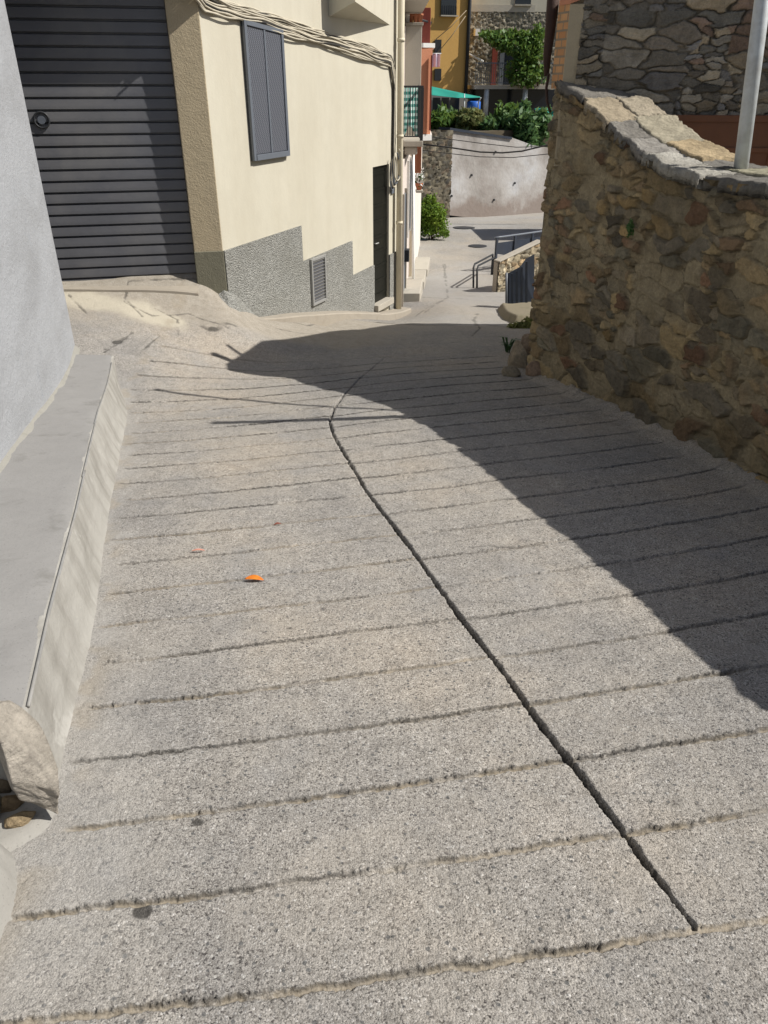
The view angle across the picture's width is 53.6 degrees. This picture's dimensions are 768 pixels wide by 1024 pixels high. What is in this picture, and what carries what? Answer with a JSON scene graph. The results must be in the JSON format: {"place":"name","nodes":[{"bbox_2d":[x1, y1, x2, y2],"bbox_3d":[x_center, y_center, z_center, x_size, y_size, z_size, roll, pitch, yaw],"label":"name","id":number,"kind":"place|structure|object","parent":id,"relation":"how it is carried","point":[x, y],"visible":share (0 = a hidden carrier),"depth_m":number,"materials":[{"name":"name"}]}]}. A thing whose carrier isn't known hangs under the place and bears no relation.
{"place":"outdoors","nodes":[
{"label":"outdoors","id":0,"kind":"place"},
{"bbox_2d":[63,285,198,295],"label":"threshold","id":1,"kind":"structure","parent":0,"point":[189,290],"depth_m":8.90,"materials":[{"name":"concrete"}]},
{"bbox_2d":[0,272,767,1023],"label":"road","id":2,"kind":"structure","parent":0,"point":[450,706],"depth_m":2.54,"materials":[{"name":"concrete"}]},
{"bbox_2d":[0,844,16,939],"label":"mortar block","id":3,"kind":"structure","parent":2,"relation":"on","point":[8,881],"depth_m":1.83,"materials":[{"name":"grey concrete"}]},
{"bbox_2d":[0,790,54,851],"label":"mortar patch","id":4,"kind":"object","parent":2,"relation":"on","point":[12,839],"visible":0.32,"depth_m":2.03,"materials":[{"name":"grey concrete"}]},
{"bbox_2d":[0,779,11,792],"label":"rubble stone","id":5,"kind":"object","parent":4,"relation":"on","point":[5,787],"visible":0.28,"depth_m":2.14,"materials":[{"name":"stone"}]},
{"bbox_2d":[0,795,23,812],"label":"rubble stone","id":6,"kind":"object","parent":4,"relation":"on","point":[9,803],"visible":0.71,"depth_m":2.08,"materials":[{"name":"brown stone"}]},
{"bbox_2d":[4,811,35,828],"bbox_3d":[-0.982,0.832,2.046,0.072,0.048,0.058,0,29,0],"label":"stone chip","id":7,"kind":"object","parent":4,"relation":"on","point":[20,819],"visible":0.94,"depth_m":2.03,"materials":[{"name":"brown stone"}]},
{"bbox_2d":[0,700,59,813],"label":"end stone","id":8,"kind":"object","parent":2,"relation":"on","point":[28,762],"visible":1,"depth_m":1.98,"materials":[{"name":"beige stone"}]},
{"bbox_2d":[218,290,252,313],"bbox_3d":[-1.873,-2.613,9.565,0.520,0.623,0.836,0,29,0],"label":"rough mortar heap","id":9,"kind":"object","parent":2,"relation":"on","point":[232,300],"visible":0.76,"depth_m":9.31,"materials":[{"name":"grey concrete"}]},
{"bbox_2d":[245,575,262,579],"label":"orange leaf","id":10,"kind":"object","parent":2,"relation":"on","point":[255,577],"visible":1,"depth_m":3.41,"materials":[{"name":"orange plant"}]},
{"bbox_2d":[499,336,519,352],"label":"weed","id":11,"kind":"object","parent":2,"relation":"on","point":[507,346],"visible":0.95,"depth_m":9.01,"materials":[{"name":"green plant"}]},
{"bbox_2d":[501,366,520,376],"bbox_3d":[1.275,-1.383,7.571,0.198,0.155,0.126,16,33,26],"label":"leaning stone","id":12,"kind":"object","parent":2,"relation":"on","point":[511,371],"visible":0.81,"depth_m":7.52,"materials":[{"name":"stone"}]},
{"bbox_2d":[508,340,527,367],"bbox_3d":[1.389,-1.582,7.893,0.150,0.386,0.331,-17,34,-28],"label":"leaning stone","id":13,"kind":"object","parent":2,"relation":"on","point":[517,357],"visible":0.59,"depth_m":7.81,"materials":[{"name":"grey stone"}]},
{"bbox_2d":[526,360,540,376],"bbox_3d":[1.518,-1.408,7.580,0.210,0.199,0.274,0,29,0],"label":"leaning stone","id":14,"kind":"object","parent":2,"relation":"on","point":[533,368],"visible":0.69,"depth_m":7.50,"materials":[{"name":"brown stone"}]},
{"bbox_2d":[349,213,543,325],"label":"lane","id":15,"kind":"structure","parent":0,"point":[450,296],"depth_m":18.65,"materials":[{"name":"concrete"}]},
{"bbox_2d":[403,279,422,301],"bbox_3d":[0.581,-4.467,15.798,0.388,0.470,1.338,3,30,4],"label":"doorstep slab","id":16,"kind":"structure","parent":15,"relation":"on","point":[413,290],"depth_m":15.34,"materials":[{"name":"concrete"}]},
{"bbox_2d":[408,270,425,288],"bbox_3d":[0.739,-5.145,17.311,0.388,0.470,1.237,3,30,4],"label":"doorstep slab","id":17,"kind":"structure","parent":15,"relation":"on","point":[420,274],"depth_m":17.20,"materials":[{"name":"concrete"}]},
{"bbox_2d":[415,257,429,276],"bbox_3d":[0.925,-6.006,19.064,0.388,0.470,1.538,3,30,4],"label":"doorstep slab","id":18,"kind":"structure","parent":15,"relation":"on","point":[422,263],"depth_m":18.89,"materials":[{"name":"concrete"}]},
{"bbox_2d":[420,193,451,239],"bbox_3d":[1.491,-9.098,23.490,1.102,1.442,0.956,-25,38,-37],"label":"bush","id":19,"kind":"object","parent":15,"relation":"on","point":[433,218],"visible":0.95,"depth_m":23.37,"materials":[{"name":"green plant"}]},
{"bbox_2d":[421,129,452,217],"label":"dark stone wall","id":20,"kind":"structure","parent":15,"relation":"on","point":[437,169],"depth_m":28.51,"materials":[{"name":"stone"}]},
{"bbox_2d":[453,226,474,228],"bbox_3d":[2.793,-9.909,26.533,0.760,0.086,0.760,0,29,0],"label":"drain cover","id":21,"kind":"object","parent":15,"relation":"on","point":[462,227],"visible":0.91,"depth_m":26.49,"materials":[{"name":"grey metal"}]},
{"bbox_2d":[468,244,486,247],"bbox_3d":[2.806,-7.960,22.789,0.560,0.068,0.560,0,29,0],"label":"drain cover","id":22,"kind":"object","parent":15,"relation":"on","point":[477,246],"visible":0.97,"depth_m":22.76,"materials":[{"name":"grey metal"}]},
{"bbox_2d":[472,254,493,287],"bbox_3d":[2.308,-5.606,17.692,0.068,0.709,2.056,10,31,16],"label":"handrail","id":23,"kind":"object","parent":15,"relation":"on","point":[481,260],"visible":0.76,"depth_m":17.19,"materials":[{"name":"grey metal"}]},
{"bbox_2d":[476,257,494,287],"bbox_3d":[2.371,-5.558,17.719,0.068,0.747,2.044,9,31,16],"label":"handrail","id":24,"kind":"object","parent":15,"relation":"on","point":[493,259],"visible":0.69,"depth_m":16.91,"materials":[{"name":"grey metal"}]},
{"bbox_2d":[439,127,548,216],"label":"retaining wall","id":25,"kind":"structure","parent":15,"relation":"on","point":[487,185],"depth_m":30.29,"materials":[{"name":"grey concrete"}]},
{"bbox_2d":[497,302,532,322],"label":"concrete plinth","id":26,"kind":"structure","parent":15,"relation":"on","point":[513,312],"depth_m":12.97,"materials":[{"name":"beige concrete"}]},
{"bbox_2d":[492,239,539,291],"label":"stone wall","id":27,"kind":"structure","parent":15,"relation":"on","point":[509,261],"depth_m":16.33,"materials":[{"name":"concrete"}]},
{"bbox_2d":[494,230,541,258],"bbox_3d":[3.808,-6.802,19.764,2.878,1.005,0.076,-24,37,-36],"label":"lane railing","id":28,"kind":"object","parent":15,"relation":"on","point":[502,248],"visible":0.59,"depth_m":19.17,"materials":[{"name":"grey metal"}]},
{"bbox_2d":[505,254,533,303],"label":"metal gate","id":29,"kind":"structure","parent":15,"relation":"on","point":[519,282],"depth_m":13.97,"materials":[{"name":"metal"}]},
{"bbox_2d":[422,150,546,157],"bbox_3d":[4.062,-12.565,26.441,7.404,0.452,0.028,0,29,0],"label":"overhead cable","id":30,"kind":"object","parent":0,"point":[483,156],"visible":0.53,"depth_m":26.50,"materials":[{"name":"black rubber"}]},
{"bbox_2d":[423,144,547,153],"bbox_3d":[4.108,-12.674,26.149,7.122,0.619,0.056,0,29,0],"label":"overhead cable","id":31,"kind":"object","parent":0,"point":[485,151],"visible":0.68,"depth_m":26.22,"materials":[{"name":"black rubber"}]},
{"bbox_2d":[434,117,551,143],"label":"terrace ground","id":32,"kind":"structure","parent":0,"point":[502,132],"depth_m":30.62,"materials":[{"name":"grey concrete"}]},
{"bbox_2d":[409,0,471,93],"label":"ochre house","id":33,"kind":"structure","parent":32,"relation":"on","point":[450,73],"depth_m":38.88,"materials":[{"name":"yellow paint"}]},
{"bbox_2d":[434,69,440,80],"bbox_3d":[2.784,-22.661,39.387,0.356,0.544,0.100,-9,31,-15],"label":"window","id":34,"kind":"structure","parent":33,"relation":"in","point":[437,72],"depth_m":39.35,"materials":[{"name":"grey glass"}]},
{"bbox_2d":[434,39,441,52],"bbox_3d":[2.744,-23.743,38.761,0.350,0.598,0.100,-9,31,-15],"label":"window","id":35,"kind":"structure","parent":33,"relation":"in","point":[437,42],"depth_m":38.70,"materials":[{"name":"black glass"}]},
{"bbox_2d":[440,0,457,16],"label":"window","id":36,"kind":"structure","parent":33,"relation":"in","point":[448,8],"depth_m":38.04,"materials":[{"name":"grey glass"}]},
{"bbox_2d":[436,10,466,38],"bbox_3d":[3.365,-24.426,38.113,1.494,1.244,0.040,0,29,0],"label":"house wire","id":37,"kind":"object","parent":33,"relation":"attached to","point":[452,25],"visible":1,"depth_m":38.12,"materials":[{"name":"brown metal"}]},
{"bbox_2d":[437,16,465,52],"bbox_3d":[3.401,-24.068,38.316,1.369,1.595,0.040,0,29,0],"label":"house wire","id":38,"kind":"object","parent":33,"relation":"attached to","point":[452,34],"visible":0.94,"depth_m":38.30,"materials":[{"name":"brown metal"}]},
{"bbox_2d":[431,102,451,128],"bbox_3d":[2.181,-16.144,31.260,1.294,1.352,1.425,0,29,0],"label":"garden plant","id":39,"kind":"object","parent":32,"relation":"on","point":[440,118],"visible":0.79,"depth_m":30.94,"materials":[{"name":"green plant"}]},
{"bbox_2d":[438,105,455,112],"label":"garden plant","id":40,"kind":"object","parent":32,"relation":"on","point":[448,110],"visible":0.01,"depth_m":32.11,"materials":[{"name":"green plant"}]},
{"bbox_2d":[431,95,467,111],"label":"garden shed","id":41,"kind":"structure","parent":32,"relation":"on","point":[454,103],"depth_m":39.21,"materials":[{"name":"grey"}]},
{"bbox_2d":[433,98,439,110],"bbox_3d":[2.706,-21.027,39.284,0.372,0.692,0.090,0,30,0],"label":"window","id":42,"kind":"structure","parent":41,"relation":"in","point":[436,101],"depth_m":39.21,"materials":[{"name":"black glass"}]},
{"bbox_2d":[442,98,448,108],"bbox_3d":[3.160,-21.027,39.284,0.372,0.692,0.090,0,30,0],"label":"window","id":43,"kind":"structure","parent":41,"relation":"in","point":[445,100],"depth_m":39.16,"materials":[{"name":"black glass"}]},
{"bbox_2d":[450,98,458,110],"bbox_3d":[3.656,-21.027,39.284,0.454,0.692,0.090,0,30,0],"label":"window","id":44,"kind":"structure","parent":41,"relation":"in","point":[454,102],"depth_m":39.21,"materials":[{"name":"black glass"}]},
{"bbox_2d":[445,110,460,127],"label":"garden plant","id":45,"kind":"object","parent":32,"relation":"on","point":[452,116],"visible":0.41,"depth_m":31.21,"materials":[{"name":"green plant"}]},
{"bbox_2d":[432,87,480,107],"bbox_3d":[3.391,-19.431,36.466,2.432,1.735,2.204,2,30,4],"label":"shade net","id":46,"kind":"object","parent":32,"relation":"on","point":[436,91],"visible":0.91,"depth_m":36.19,"materials":[{"name":"fabric"}]},
{"bbox_2d":[454,106,479,129],"bbox_3d":[3.428,-16.012,31.201,1.264,1.209,1.513,0,29,0],"label":"garden plant","id":47,"kind":"object","parent":32,"relation":"on","point":[464,113],"visible":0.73,"depth_m":30.92,"materials":[{"name":"green plant"}]},
{"bbox_2d":[467,101,480,108],"bbox_3d":[4.265,-19.101,36.300,0.660,0.940,0.650,0,29,0],"label":"blue drum","id":48,"kind":"object","parent":32,"relation":"on","point":[471,104],"visible":0.36,"depth_m":35.90,"materials":[{"name":"plastic"}]},
{"bbox_2d":[465,107,485,129],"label":"garden plant","id":49,"kind":"object","parent":32,"relation":"on","point":[475,120],"visible":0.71,"depth_m":30.68,"materials":[{"name":"green plant"}]},
{"bbox_2d":[475,112,500,130],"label":"garden plant","id":50,"kind":"object","parent":32,"relation":"on","point":[489,123],"visible":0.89,"depth_m":30.62,"materials":[{"name":"green plant"}]},
{"bbox_2d":[492,100,519,128],"bbox_3d":[5.186,-16.261,31.672,1.250,1.632,1.367,-20,35,-31],"label":"garden plant","id":51,"kind":"object","parent":32,"relation":"on","point":[501,110],"visible":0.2,"depth_m":31.33,"materials":[{"name":"green plant"}]},
{"bbox_2d":[467,0,558,116],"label":"vine house","id":52,"kind":"structure","parent":32,"relation":"on","point":[488,85],"depth_m":40.10,"materials":[{"name":"grey stone"}]},
{"bbox_2d":[490,48,497,84],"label":"door","id":53,"kind":"structure","parent":52,"relation":"in","point":[494,53],"depth_m":40.78,"materials":[{"name":"red paint"}]},
{"bbox_2d":[498,51,504,84],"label":"window","id":54,"kind":"structure","parent":52,"relation":"in","point":[502,55],"depth_m":40.85,"materials":[{"name":"grey glass"}]},
{"bbox_2d":[503,52,513,84],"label":"doorway","id":55,"kind":"structure","parent":52,"relation":"in","point":[505,82],"depth_m":40.85,"materials":[{"name":"black glass"}]},
{"bbox_2d":[478,23,550,88],"bbox_3d":[6.730,-23.530,39.227,3.945,2.990,1.730,0,29,0],"label":"grape vine","id":56,"kind":"object","parent":52,"relation":"attached to","point":[527,50],"visible":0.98,"depth_m":38.88,"materials":[{"name":"green plant"}]},
{"bbox_2d":[514,0,531,5],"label":"window","id":57,"kind":"structure","parent":52,"relation":"in","point":[517,2],"depth_m":39.52,"materials":[{"name":"grey glass"}]},
{"bbox_2d":[498,106,528,140],"bbox_3d":[5.319,-15.647,30.974,1.300,1.599,1.403,0,29,0],"label":"garden plant","id":58,"kind":"object","parent":32,"relation":"on","point":[511,120],"visible":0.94,"depth_m":30.57,"materials":[{"name":"green plant"}]},
{"bbox_2d":[515,97,533,116],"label":"garden plant","id":59,"kind":"object","parent":32,"relation":"on","point":[525,103],"visible":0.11,"depth_m":31.69,"materials":[{"name":"green plant"}]},
{"bbox_2d":[518,113,540,146],"bbox_3d":[5.900,-15.319,30.881,0.975,1.679,1.618,5,30,9],"label":"garden plant","id":60,"kind":"object","parent":32,"relation":"on","point":[528,134],"visible":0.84,"depth_m":30.38,"materials":[{"name":"green plant"}]},
{"bbox_2d":[533,107,552,145],"bbox_3d":[6.435,-15.980,31.636,1.317,1.768,1.526,0,29,0],"label":"garden plant","id":61,"kind":"object","parent":32,"relation":"on","point":[543,118],"visible":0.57,"depth_m":31.30,"materials":[{"name":"green plant"}]},
{"bbox_3d":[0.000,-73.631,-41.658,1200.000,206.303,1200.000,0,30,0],"label":"terrain","id":62,"kind":"structure","parent":0,"visible":0},
{"bbox_2d":[0,0,79,472],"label":"grey house","id":63,"kind":"structure","parent":62,"relation":"on","point":[39,350],"depth_m":5.41,"materials":[{"name":"grey paint"}]},
{"bbox_2d":[0,355,126,780],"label":"concrete ledge","id":64,"kind":"object","parent":63,"relation":"attached to","point":[58,476],"visible":0.93,"depth_m":3.23,"materials":[{"name":"paint"}]},
{"bbox_2d":[4,0,404,316],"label":"cream house","id":65,"kind":"structure","parent":62,"relation":"on","point":[247,163],"depth_m":8.91,"materials":[{"name":"paint"}]},
{"bbox_2d":[4,0,195,280],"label":"garage door","id":66,"kind":"structure","parent":65,"relation":"in","point":[96,76],"depth_m":8.29,"materials":[{"name":"grey paint"}]},
{"bbox_2d":[240,20,289,160],"bbox_3d":[-1.405,-5.048,9.148,0.060,1.440,0.838,13,32,21],"label":"window","id":67,"kind":"structure","parent":65,"relation":"in","point":[263,50],"depth_m":9.11,"materials":[{"name":"grey metal"}]},
{"bbox_2d":[196,0,400,190],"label":"cable bundle","id":68,"kind":"object","parent":65,"relation":"attached to","point":[221,8],"visible":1,"depth_m":9.73,"materials":[{"name":"beige rubber"}]},
{"bbox_2d":[373,164,386,302],"bbox_3d":[-0.086,-4.681,12.891,0.097,2.186,0.635,13,32,21],"label":"door","id":69,"kind":"structure","parent":65,"relation":"in","point":[379,172],"depth_m":12.87,"materials":[{"name":"metal"}]},
{"bbox_2d":[261,307,410,325],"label":"kerb","id":70,"kind":"structure","parent":62,"relation":"on","point":[323,318],"depth_m":11.42,"materials":[{"name":"concrete"}]},
{"bbox_2d":[401,0,428,306],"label":"pink house","id":71,"kind":"structure","parent":62,"relation":"on","point":[412,142],"depth_m":14.82,"materials":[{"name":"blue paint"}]},
{"bbox_2d":[401,188,407,306],"bbox_3d":[0.385,-5.105,14.679,0.057,2.030,0.990,2,30,4],"label":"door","id":72,"kind":"structure","parent":71,"relation":"in","point":[405,196],"depth_m":14.60,"materials":[{"name":"paint"}]},
{"bbox_2d":[405,13,409,21],"bbox_3d":[0.449,-9.525,14.660,0.125,0.146,0.122,0,29,0],"label":"flower pot","id":73,"kind":"object","parent":71,"relation":"on","point":[407,17],"visible":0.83,"depth_m":14.62,"materials":[{"name":"white plastic"}]},
{"bbox_2d":[407,157,411,237],"bbox_3d":[0.522,-6.520,15.739,0.047,1.450,0.960,2,30,4],"label":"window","id":74,"kind":"structure","parent":71,"relation":"in","point":[409,162],"depth_m":15.65,"materials":[{"name":"white glass"}]},
{"bbox_2d":[403,88,417,135],"bbox_3d":[0.469,-7.334,13.960,0.374,0.801,0.062,-16,33,-26],"label":"gingham cloth","id":75,"kind":"object","parent":71,"relation":"hanging from","point":[405,111],"visible":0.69,"depth_m":13.94,"materials":[{"name":"green fabric"}]},
{"bbox_2d":[413,13,417,21],"bbox_3d":[0.612,-9.525,14.660,0.125,0.146,0.122,0,29,0],"label":"flower pot","id":76,"kind":"object","parent":71,"relation":"on","point":[415,17],"visible":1,"depth_m":14.62,"materials":[{"name":"ceramic"}]},
{"bbox_2d":[415,147,421,172],"bbox_3d":[0.700,-7.568,16.258,0.200,0.576,0.064,0,29,0],"label":"door curtain","id":77,"kind":"object","parent":71,"relation":"hanging from","point":[418,155],"depth_m":16.26,"materials":[{"name":"fabric"}]},
{"bbox_2d":[418,13,422,21],"bbox_3d":[0.697,-9.525,14.660,0.125,0.146,0.122,0,29,0],"label":"flower pot","id":78,"kind":"object","parent":71,"relation":"on","point":[420,17],"visible":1,"depth_m":14.62,"materials":[{"name":"ceramic"}]},
{"bbox_2d":[415,8,434,257],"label":"terracotta house","id":79,"kind":"structure","parent":62,"relation":"on","point":[428,47],"depth_m":16.32,"materials":[{"name":"white paint"}]},
{"bbox_2d":[415,167,424,189],"bbox_3d":[0.767,-7.317,16.662,0.238,0.520,0.250,17,34,27],"label":"flower basket","id":80,"kind":"object","parent":79,"relation":"on","point":[419,178],"visible":0.88,"depth_m":16.63,"materials":[{"name":"ceramic"}]},
{"bbox_2d":[429,55,432,129],"bbox_3d":[0.997,-8.930,16.221,0.031,1.400,0.090,0,30,0],"label":"window","id":81,"kind":"structure","parent":79,"relation":"in","point":[431,55],"depth_m":16.17,"materials":[{"name":"red paint"}]},
{"bbox_2d":[433,137,547,147],"bbox_3d":[4.058,-12.815,26.184,7.294,0.470,0.028,0,29,0],"label":"overhead cable","id":82,"kind":"object","parent":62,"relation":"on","point":[484,143],"visible":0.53,"depth_m":26.23,"materials":[{"name":"black rubber"}]},
{"bbox_2d":[507,316,532,328],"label":"grass tuft","id":83,"kind":"object","parent":62,"relation":"on","point":[526,324],"visible":0.8,"depth_m":11.47,"materials":[{"name":"green plant"}]},
{"bbox_2d":[521,333,530,354],"bbox_3d":[1.610,-1.812,8.566,0.166,0.381,0.231,0,29,0],"label":"leaning stone","id":84,"kind":"object","parent":62,"relation":"on","point":[525,339],"visible":0.34,"depth_m":8.48,"materials":[{"name":"brown stone"}]},
{"bbox_2d":[527,79,767,483],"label":"stone boundary wall","id":85,"kind":"structure","parent":62,"relation":"on","point":[660,316],"depth_m":5.60,"materials":[{"name":"stone"}]},
{"bbox_2d":[545,73,551,112],"bbox_3d":[1.434,-3.650,6.623,0.042,0.301,0.098,-13,32,-21],"label":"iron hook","id":86,"kind":"object","parent":85,"relation":"attached to","point":[546,92],"visible":1,"depth_m":6.62,"materials":[{"name":"black metal"}]},
{"bbox_2d":[626,218,634,237],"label":"wall fern","id":87,"kind":"object","parent":85,"relation":"attached to","point":[630,224],"depth_m":5.56,"materials":[{"name":"green plant"}]},
{"bbox_2d":[734,0,767,168],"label":"metal post","id":88,"kind":"object","parent":85,"relation":"on","point":[757,37],"visible":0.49,"depth_m":4.76,"materials":[{"name":"metal"}]},
{"bbox_2d":[543,0,767,270],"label":"stone house","id":89,"kind":"structure","parent":62,"relation":"on","point":[684,61],"depth_m":6.21,"materials":[{"name":"grey stone"}]},
{"bbox_2d":[543,0,558,75],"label":"rusty downpipe","id":90,"kind":"object","parent":89,"relation":"attached to","point":[552,6],"visible":1,"depth_m":6.47,"materials":[{"name":"metal"}]},
{"bbox_3d":[1.139,-10.850,17.989,0.444,0.024,0.024,0,30,0],"label":"drying pole","id":91,"kind":"object","parent":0,"visible":0},
{"bbox_2d":[432,54,439,66],"bbox_3d":[1.236,-10.728,18.056,0.190,0.278,0.044,0,29,0],"label":"laundry","id":92,"kind":"object","parent":91,"relation":"hanging from","point":[436,60],"visible":0.98,"depth_m":18.06,"materials":[{"name":"pink fabric"}]}
]}

